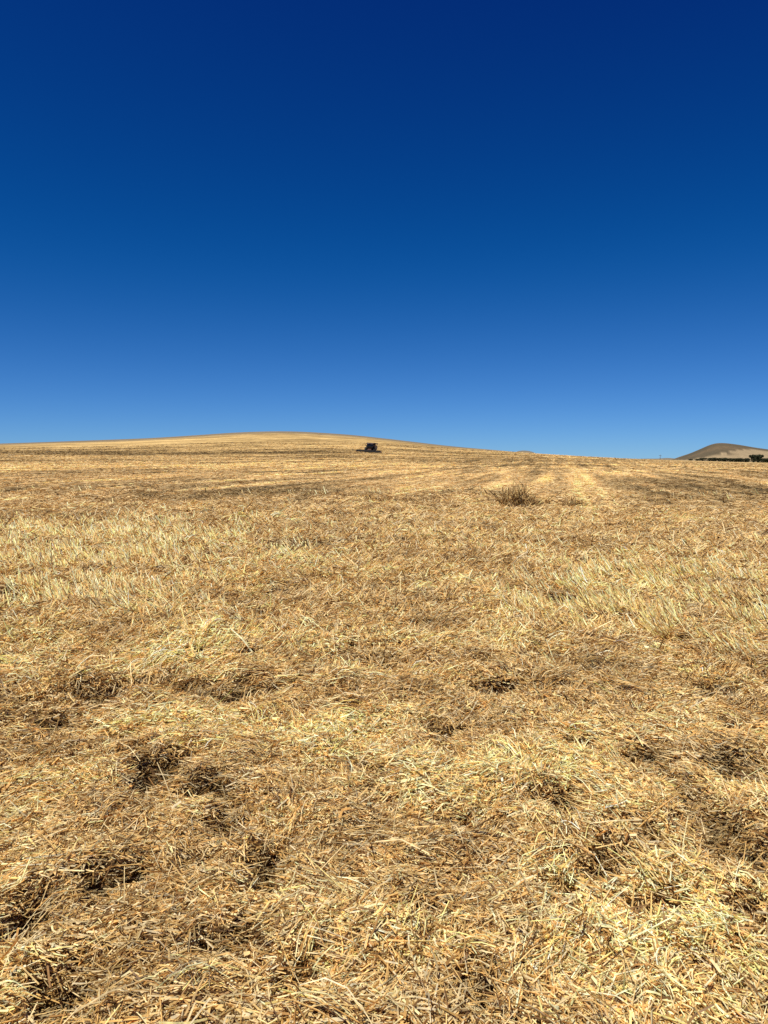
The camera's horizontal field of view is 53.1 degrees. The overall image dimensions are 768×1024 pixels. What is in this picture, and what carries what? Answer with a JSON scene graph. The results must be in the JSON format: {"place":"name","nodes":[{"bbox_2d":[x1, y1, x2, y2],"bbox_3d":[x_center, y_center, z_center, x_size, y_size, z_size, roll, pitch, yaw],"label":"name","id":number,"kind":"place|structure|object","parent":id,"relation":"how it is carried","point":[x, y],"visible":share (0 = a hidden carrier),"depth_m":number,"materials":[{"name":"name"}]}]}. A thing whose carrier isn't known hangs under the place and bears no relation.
{"place":"outdoors","nodes":[
{"label":"outdoors","id":0,"kind":"place"},
{"bbox_2d":[0,431,767,1023],"bbox_3d":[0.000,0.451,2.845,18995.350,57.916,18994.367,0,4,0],"label":"stubble field","id":1,"kind":"structure","parent":0,"point":[280,437],"depth_m":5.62,"materials":[{"name":"beige plant"}]},
{"bbox_2d":[355,443,381,452],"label":"combine harvester","id":2,"kind":"object","parent":1,"relation":"on","point":[370,447],"visible":0.97,"depth_m":308.75,"materials":[{"name":"black paint"}]},
{"bbox_2d":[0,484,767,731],"bbox_3d":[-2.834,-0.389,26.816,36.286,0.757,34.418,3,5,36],"label":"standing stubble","id":3,"kind":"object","parent":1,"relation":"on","point":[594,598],"visible":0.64,"depth_m":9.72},
{"bbox_2d":[353,492,429,501],"bbox_3d":[0.251,-0.458,28.776,2.905,0.568,1.378,0,4,0],"label":"dry weed clump","id":4,"kind":"object","parent":1,"relation":"on","point":[382,499],"visible":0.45,"depth_m":28.76,"materials":[{"name":"brown plant"}]},
{"bbox_2d":[407,497,442,501],"bbox_3d":[1.534,-0.417,28.795,1.410,0.390,0.940,2,4,29],"label":"dry weed clump","id":5,"kind":"object","parent":1,"relation":"on","point":[425,499],"visible":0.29,"depth_m":28.61,"materials":[{"name":"brown plant"}]},
{"bbox_2d":[484,479,543,506],"bbox_3d":[4.426,-0.629,26.269,1.779,1.171,1.816,-2,5,-32],"label":"dry weed clump","id":6,"kind":"object","parent":1,"relation":"on","point":[516,499],"visible":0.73,"depth_m":26.16,"materials":[{"name":"brown plant"}]},
{"bbox_2d":[538,498,555,504],"bbox_3d":[5.529,-0.322,26.837,0.918,0.412,0.554,-1,4,-19],"label":"dry weed clump","id":7,"kind":"object","parent":1,"relation":"on","point":[548,501],"visible":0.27,"depth_m":26.87,"materials":[{"name":"brown plant"}]},
{"bbox_2d":[558,496,590,505],"bbox_3d":[6.423,-0.337,26.197,1.169,0.555,0.727,0,4,0],"label":"dry weed clump","id":8,"kind":"object","parent":1,"relation":"on","point":[572,502],"visible":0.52,"depth_m":26.13,"materials":[{"name":"brown plant"}]},
{"bbox_2d":[749,454,758,462],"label":"tree","id":9,"kind":"object","parent":1,"relation":"on","point":[753,457],"visible":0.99,"depth_m":554.87,"materials":[{"name":"green plant"}]},
{"bbox_2d":[755,454,763,462],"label":"tree","id":10,"kind":"object","parent":1,"relation":"on","point":[760,457],"visible":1,"depth_m":555.07,"materials":[{"name":"green plant"}]},
{"bbox_2d":[757,458,767,462],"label":"tree","id":11,"kind":"object","parent":1,"relation":"on","point":[763,460],"visible":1,"depth_m":552.68,"materials":[{"name":"green plant"}]},
{"bbox_2d":[0,0,767,458],"label":"sky","id":12,"kind":"structure","parent":0,"point":[536,226],"materials":[{"name":"blue"}]},
{"bbox_2d":[517,450,673,459],"bbox_3d":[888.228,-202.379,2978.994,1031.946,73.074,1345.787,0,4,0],"label":"ridge","id":13,"kind":"structure","parent":0,"point":[524,451],"depth_m":2866.07,"materials":[{"name":"plant"}]},
{"bbox_2d":[672,443,767,461],"bbox_3d":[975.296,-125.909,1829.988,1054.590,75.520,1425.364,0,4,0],"label":"distant hill","id":14,"kind":"structure","parent":0,"point":[722,450],"depth_m":1646.26,"materials":[{"name":"soil"}]}
]}

